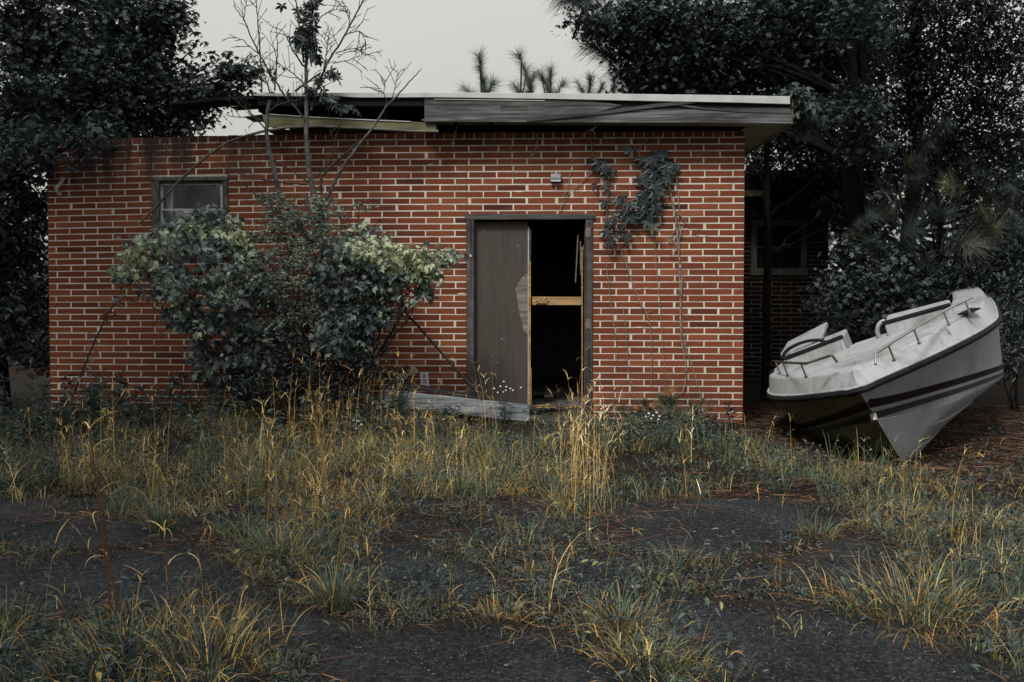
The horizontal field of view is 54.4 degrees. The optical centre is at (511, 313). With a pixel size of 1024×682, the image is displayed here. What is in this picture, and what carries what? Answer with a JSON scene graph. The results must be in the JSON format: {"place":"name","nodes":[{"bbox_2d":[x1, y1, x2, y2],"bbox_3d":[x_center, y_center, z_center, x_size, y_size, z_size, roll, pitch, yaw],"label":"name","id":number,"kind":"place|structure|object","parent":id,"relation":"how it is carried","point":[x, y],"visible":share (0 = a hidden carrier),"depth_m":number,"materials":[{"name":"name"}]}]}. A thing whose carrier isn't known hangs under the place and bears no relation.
{"place":"outdoors","nodes":[
{"label":"outdoors","id":0,"kind":"place"},
{"bbox_2d":[0,495,1023,681],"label":"asphalt pavement","id":1,"kind":"structure","parent":0,"point":[814,656],"depth_m":4.75,"materials":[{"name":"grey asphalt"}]},
{"bbox_2d":[73,411,116,632],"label":"weed stalk","id":2,"kind":"object","parent":1,"relation":"on","point":[105,560],"visible":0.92,"depth_m":4.25,"materials":[{"name":"brown plant"}]},
{"bbox_2d":[85,482,131,631],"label":"weed stalk","id":3,"kind":"object","parent":1,"relation":"on","point":[112,580],"visible":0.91,"depth_m":4.25,"materials":[{"name":"brown plant"}]},
{"bbox_2d":[0,584,254,681],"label":"grass clump","id":4,"kind":"object","parent":1,"relation":"on","point":[117,647],"visible":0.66,"depth_m":3.95,"materials":[{"name":"green plant"}]},
{"bbox_2d":[111,486,197,535],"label":"grass clump","id":5,"kind":"object","parent":1,"relation":"on","point":[162,516],"visible":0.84,"depth_m":5.96,"materials":[{"name":"green plant"}]},
{"bbox_2d":[143,520,199,615],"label":"weed stalk","id":6,"kind":"object","parent":1,"relation":"on","point":[167,564],"visible":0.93,"depth_m":4.44,"materials":[{"name":"brown plant"}]},
{"bbox_2d":[74,581,335,681],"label":"grass clump","id":7,"kind":"object","parent":1,"relation":"on","point":[208,652],"visible":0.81,"depth_m":3.91,"materials":[{"name":"green plant"}]},
{"bbox_2d":[214,513,350,575],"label":"grass clump","id":8,"kind":"object","parent":1,"relation":"on","point":[259,538],"visible":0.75,"depth_m":5.26,"materials":[{"name":"green plant"}]},
{"bbox_2d":[288,548,386,616],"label":"grass clump","id":9,"kind":"object","parent":1,"relation":"on","point":[328,596],"visible":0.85,"depth_m":4.57,"materials":[{"name":"green plant"}]},
{"bbox_2d":[425,462,490,497],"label":"grass clump","id":10,"kind":"object","parent":1,"relation":"on","point":[457,483],"visible":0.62,"depth_m":6.96,"materials":[{"name":"green plant"}]},
{"bbox_2d":[453,585,548,627],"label":"grass clump","id":11,"kind":"object","parent":1,"relation":"on","point":[495,608],"visible":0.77,"depth_m":4.45,"materials":[{"name":"green plant"}]},
{"bbox_2d":[0,484,1016,681],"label":"clover","id":12,"kind":"object","parent":1,"relation":"on","point":[549,611],"visible":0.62,"depth_m":4.66,"materials":[{"name":"green plant"}]},
{"bbox_2d":[527,349,621,517],"bbox_3d":[0.592,0.827,8.208,0.737,0.887,4.013,0,2,6],"label":"grass clump","id":13,"kind":"object","parent":1,"relation":"on","point":[574,448],"visible":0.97,"depth_m":7.08,"materials":[{"name":"yellow plant"}]},
{"bbox_2d":[532,581,702,652],"bbox_3d":[0.429,1.284,4.331,0.793,0.201,0.768,1,2,35],"label":"grass clump","id":14,"kind":"object","parent":1,"relation":"on","point":[637,608],"visible":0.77,"depth_m":4.34,"materials":[{"name":"green plant"}]},
{"bbox_2d":[538,606,747,681],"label":"grass clump","id":15,"kind":"object","parent":1,"relation":"on","point":[633,663],"visible":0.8,"depth_m":3.87,"materials":[{"name":"green plant"}]},
{"bbox_2d":[641,537,714,577],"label":"grass clump","id":16,"kind":"object","parent":1,"relation":"on","point":[683,565],"visible":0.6,"depth_m":5.18,"materials":[{"name":"green plant"}]},
{"bbox_2d":[789,514,854,545],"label":"grass clump","id":17,"kind":"object","parent":1,"relation":"on","point":[814,532],"visible":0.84,"depth_m":5.79,"materials":[{"name":"green plant"}]},
{"bbox_2d":[761,541,1023,652],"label":"grass clump","id":18,"kind":"object","parent":1,"relation":"on","point":[954,595],"visible":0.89,"depth_m":4.45,"materials":[{"name":"green plant"}]},
{"bbox_2d":[0,286,1023,499],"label":"ground","id":19,"kind":"structure","parent":0,"point":[995,394],"depth_m":8.64,"materials":[{"name":"brown soil"}]},
{"bbox_2d":[0,96,121,409],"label":"shade tree","id":20,"kind":"object","parent":19,"relation":"on","point":[17,170],"visible":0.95,"depth_m":10.90,"materials":[{"name":"green plant"}]},
{"bbox_2d":[83,382,103,411],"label":"pine seedling","id":21,"kind":"object","parent":19,"relation":"on","point":[94,386],"visible":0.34,"depth_m":9.92,"materials":[{"name":"green plant"}]},
{"bbox_2d":[0,0,285,172],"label":"maple tree","id":22,"kind":"object","parent":19,"relation":"on","point":[79,55],"visible":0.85,"depth_m":12.48,"materials":[{"name":"green plant"}]},
{"bbox_2d":[106,202,300,418],"bbox_3d":[-3.011,0.025,9.748,1.834,2.230,0.933,0,2,0],"label":"maple shrub","id":23,"kind":"object","parent":19,"relation":"on","point":[233,243],"visible":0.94,"depth_m":9.65,"materials":[{"name":"green plant"}]},
{"bbox_2d":[169,319,396,422],"bbox_3d":[-2.263,0.563,9.797,2.259,1.158,1.062,0,2,0],"label":"bramble","id":24,"kind":"object","parent":19,"relation":"on","point":[308,367],"visible":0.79,"depth_m":9.75,"materials":[{"name":"green plant"}]},
{"bbox_2d":[226,187,378,417],"bbox_3d":[-2.034,-0.054,9.844,1.449,2.379,0.846,0,2,0],"label":"privet shrub","id":25,"kind":"object","parent":19,"relation":"on","point":[287,272],"visible":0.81,"depth_m":9.78,"materials":[{"name":"green plant"}]},
{"bbox_2d":[201,0,420,305],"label":"bare sapling","id":26,"kind":"object","parent":19,"relation":"on","point":[303,37],"visible":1,"depth_m":9.87,"materials":[{"name":"grey plant"}]},
{"bbox_2d":[0,364,743,681],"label":"weeds","id":27,"kind":"object","parent":19,"relation":"on","point":[101,408],"visible":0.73,"depth_m":9.22,"materials":[{"name":"green plant"}]},
{"bbox_2d":[298,218,468,417],"bbox_3d":[-1.266,0.107,9.637,1.682,2.071,0.871,1,2,24],"label":"maple shrub","id":28,"kind":"object","parent":19,"relation":"on","point":[380,266],"visible":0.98,"depth_m":9.59,"materials":[{"name":"green plant"}]},
{"bbox_2d":[47,92,793,424],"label":"brick building","id":29,"kind":"structure","parent":19,"relation":"on","point":[523,295],"depth_m":10.44,"materials":[{"name":"red brick"}]},
{"bbox_2d":[151,176,228,257],"bbox_3d":[-3.409,-0.957,10.627,0.871,0.988,0.251,0,2,3],"label":"window","id":30,"kind":"structure","parent":29,"relation":"in","point":[157,183],"depth_m":10.56,"materials":[{"name":"grey wood"}]},
{"bbox_2d":[420,373,428,385],"bbox_3d":[-0.905,0.707,10.321,0.096,0.186,0.052,0,2,0],"label":"plastic vent","id":31,"kind":"object","parent":29,"relation":"attached to","point":[421,377],"visible":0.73,"depth_m":10.32,"materials":[{"name":"grey plastic"}]},
{"bbox_2d":[476,222,531,404],"bbox_3d":[-0.088,0.002,10.504,0.590,1.937,0.048,0,2,3],"label":"door","id":32,"kind":"structure","parent":29,"relation":"in","point":[503,249],"depth_m":10.48,"materials":[{"name":"brown wood"}]},
{"bbox_2d":[532,389,560,395],"bbox_3d":[0.364,0.909,11.485,0.352,0.041,0.253,-1,2,-16],"label":"debris board","id":33,"kind":"object","parent":29,"relation":"on","point":[543,392],"visible":0.77,"depth_m":11.40,"materials":[{"name":"brown wood"}]},
{"bbox_2d":[543,394,553,397],"bbox_3d":[0.408,0.922,11.144,0.106,0.033,0.073,0,2,-12],"label":"debris board","id":34,"kind":"object","parent":29,"relation":"on","point":[547,395],"visible":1,"depth_m":11.11,"materials":[{"name":"grey wood"}]},
{"bbox_2d":[532,235,583,405],"bbox_3d":[0.483,0.074,10.485,0.545,1.798,0.066,0,2,1],"label":"door","id":35,"kind":"structure","parent":29,"relation":"in","point":[535,300],"depth_m":10.46,"materials":[{"name":"brown wood"}]},
{"bbox_2d":[453,125,714,421],"bbox_3d":[0.767,-0.372,10.252,2.778,3.118,0.224,0,2,2],"label":"wall creeper","id":36,"kind":"object","parent":29,"relation":"attached to","point":[654,188],"depth_m":10.25,"materials":[{"name":"green plant"}]},
{"bbox_2d":[773,82,828,144],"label":"roof creeper","id":37,"kind":"object","parent":29,"relation":"on","point":[805,107],"visible":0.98,"depth_m":9.98,"materials":[{"name":"green plant"}]},
{"bbox_2d":[386,290,485,399],"bbox_3d":[-0.743,0.306,9.897,1.236,1.425,0.061,0,2,-11],"label":"leaning pole","id":38,"kind":"object","parent":19,"relation":"on","point":[446,358],"visible":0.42,"depth_m":9.92,"materials":[{"name":"brown wood"}]},
{"bbox_2d":[384,390,529,420],"bbox_3d":[-0.547,0.916,9.914,1.459,0.312,0.036,0,2,2],"label":"fallen plank","id":39,"kind":"object","parent":19,"relation":"on","point":[442,400],"visible":0.73,"depth_m":9.89,"materials":[{"name":"grey wood"}]},
{"bbox_2d":[372,376,486,399],"bbox_3d":[-0.852,0.761,10.059,1.181,0.226,0.204,0,2,7],"label":"fallen board","id":40,"kind":"object","parent":39,"relation":"on","point":[439,391],"visible":0.76,"depth_m":9.98,"materials":[{"name":"brown wood"}]},
{"bbox_2d":[392,367,417,380],"bbox_3d":[-1.120,0.641,10.271,0.315,0.181,0.024,-1,2,-17],"label":"plastic vent","id":41,"kind":"object","parent":40,"relation":"on","point":[402,374],"visible":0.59,"depth_m":10.28,"materials":[{"name":"grey plastic"}]},
{"bbox_2d":[455,46,503,92],"bbox_3d":[-0.409,-1.416,14.245,1.305,4.940,1.402,0,2,0],"label":"pine tree","id":42,"kind":"object","parent":19,"relation":"on","point":[483,85],"visible":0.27,"depth_m":14.10,"materials":[{"name":"green plant"}]},
{"bbox_2d":[494,381,520,420],"bbox_3d":[-0.057,0.876,9.776,0.286,0.430,0.114,-1,2,-28],"label":"fleabane","id":43,"kind":"object","parent":19,"relation":"on","point":[505,400],"visible":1,"depth_m":9.78,"materials":[{"name":"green plant"}]},
{"bbox_2d":[0,383,1023,681],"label":"green grass","id":44,"kind":"structure","parent":19,"relation":"on","point":[670,445],"depth_m":6.90,"materials":[{"name":"green plant"}]},
{"bbox_2d":[71,292,131,393],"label":"leafy shoot","id":45,"kind":"object","parent":44,"relation":"on","point":[91,349],"visible":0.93,"depth_m":9.91,"materials":[{"name":"green plant"}]},
{"bbox_2d":[0,399,1023,681],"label":"undergrowth","id":46,"kind":"object","parent":19,"relation":"on","point":[442,585],"visible":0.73,"depth_m":5.72,"materials":[{"name":"green plant"}]},
{"bbox_2d":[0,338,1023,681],"bbox_3d":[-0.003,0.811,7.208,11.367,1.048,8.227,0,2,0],"label":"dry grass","id":47,"kind":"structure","parent":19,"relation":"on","point":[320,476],"depth_m":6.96,"materials":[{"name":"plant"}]},
{"bbox_2d":[0,116,1023,364],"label":"woodland","id":48,"kind":"object","parent":19,"relation":"on","point":[830,260],"depth_m":19.27,"materials":[{"name":"green plant"}]},
{"bbox_2d":[0,403,1023,681],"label":"pine straw","id":49,"kind":"object","parent":19,"relation":"on","point":[796,437],"visible":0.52,"depth_m":6.25,"materials":[{"name":"brown plant"}]},
{"bbox_2d":[503,43,542,92],"bbox_3d":[-0.021,-1.381,13.966,1.238,4.886,1.492,0,2,0],"label":"pine tree","id":50,"kind":"object","parent":19,"relation":"on","point":[529,80],"visible":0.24,"depth_m":13.95,"materials":[{"name":"green plant"}]},
{"bbox_2d":[531,60,591,92],"bbox_3d":[0.680,-1.310,14.273,1.150,4.729,1.444,2,3,45],"label":"pine tree","id":51,"kind":"object","parent":19,"relation":"on","point":[544,80],"visible":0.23,"depth_m":14.16,"materials":[{"name":"green plant"}]},
{"bbox_2d":[571,69,619,93],"bbox_3d":[1.194,-1.258,14.431,1.435,4.609,1.126,1,2,18],"label":"pine tree","id":52,"kind":"object","parent":19,"relation":"on","point":[590,78],"visible":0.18,"depth_m":14.25,"materials":[{"name":"green plant"}]},
{"bbox_2d":[533,0,720,93],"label":"pine tree","id":53,"kind":"object","parent":19,"relation":"on","point":[589,47],"visible":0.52,"depth_m":12.22,"materials":[{"name":"green plant"}]},
{"bbox_2d":[645,412,659,431],"bbox_3d":[1.327,1.036,9.336,0.144,0.227,0.106,1,2,17],"label":"fleabane","id":54,"kind":"object","parent":19,"relation":"on","point":[653,420],"visible":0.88,"depth_m":9.33,"materials":[{"name":"white plant"}]},
{"bbox_2d":[631,380,707,424],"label":"pine seedling","id":55,"kind":"object","parent":19,"relation":"on","point":[666,396],"visible":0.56,"depth_m":10.02,"materials":[{"name":"green plant"}]},
{"bbox_2d":[551,0,931,343],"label":"broadleaf tree","id":56,"kind":"object","parent":19,"relation":"on","point":[819,46],"visible":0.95,"depth_m":11.92,"materials":[{"name":"green plant"}]},
{"bbox_2d":[743,170,879,379],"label":"brick wing","id":57,"kind":"structure","parent":19,"relation":"on","point":[795,265],"depth_m":15.30,"materials":[{"name":"red brick"}]},
{"bbox_2d":[749,220,807,274],"bbox_3d":[4.092,-1.008,15.311,0.889,0.842,0.130,0,2,0],"label":"window","id":58,"kind":"structure","parent":57,"relation":"in","point":[792,259],"depth_m":15.32,"materials":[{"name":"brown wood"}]},
{"bbox_2d":[745,76,900,400],"bbox_3d":[4.075,-1.899,14.326,3.502,6.105,2.247,-1,2,-33],"label":"slender tree","id":59,"kind":"object","parent":19,"relation":"on","point":[835,207],"visible":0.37,"depth_m":14.29,"materials":[{"name":"green plant"}]},
{"bbox_2d":[793,220,969,343],"bbox_3d":[4.550,0.005,11.990,2.198,2.248,1.555,0,2,0],"label":"understory shrub","id":60,"kind":"object","parent":19,"relation":"on","point":[896,285],"visible":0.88,"depth_m":11.79,"materials":[{"name":"green plant"}]},
{"bbox_2d":[766,284,1003,462],"bbox_3d":[3.751,0.661,9.893,2.308,1.436,5.523,-21,-3,26],"label":"motorboat","id":61,"kind":"object","parent":19,"relation":"on","point":[930,371],"visible":0.99,"depth_m":8.79,"materials":[{"name":"plastic"}]},
{"bbox_2d":[850,333,887,346],"bbox_3d":[3.591,0.433,9.756,0.390,0.420,0.350,-21,-3,26],"label":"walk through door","id":62,"kind":"structure","parent":61,"relation":"in","point":[883,335],"depth_m":9.65,"materials":[{"name":"white plastic"}]},
{"bbox_2d":[832,0,1023,302],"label":"broadleaf tree","id":63,"kind":"object","parent":19,"relation":"on","point":[926,65],"visible":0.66,"depth_m":13.52,"materials":[{"name":"green plant"}]},
{"bbox_2d":[842,108,1023,288],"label":"pine tree","id":64,"kind":"object","parent":19,"relation":"on","point":[939,223],"visible":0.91,"depth_m":11.53,"materials":[{"name":"green plant"}]},
{"bbox_2d":[923,209,1023,410],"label":"understory shrub","id":65,"kind":"object","parent":19,"relation":"on","point":[974,275],"visible":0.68,"depth_m":11.41,"materials":[{"name":"green plant"}]},
{"bbox_2d":[0,0,1023,281],"label":"sky","id":66,"kind":"structure","parent":0,"point":[437,37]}
]}

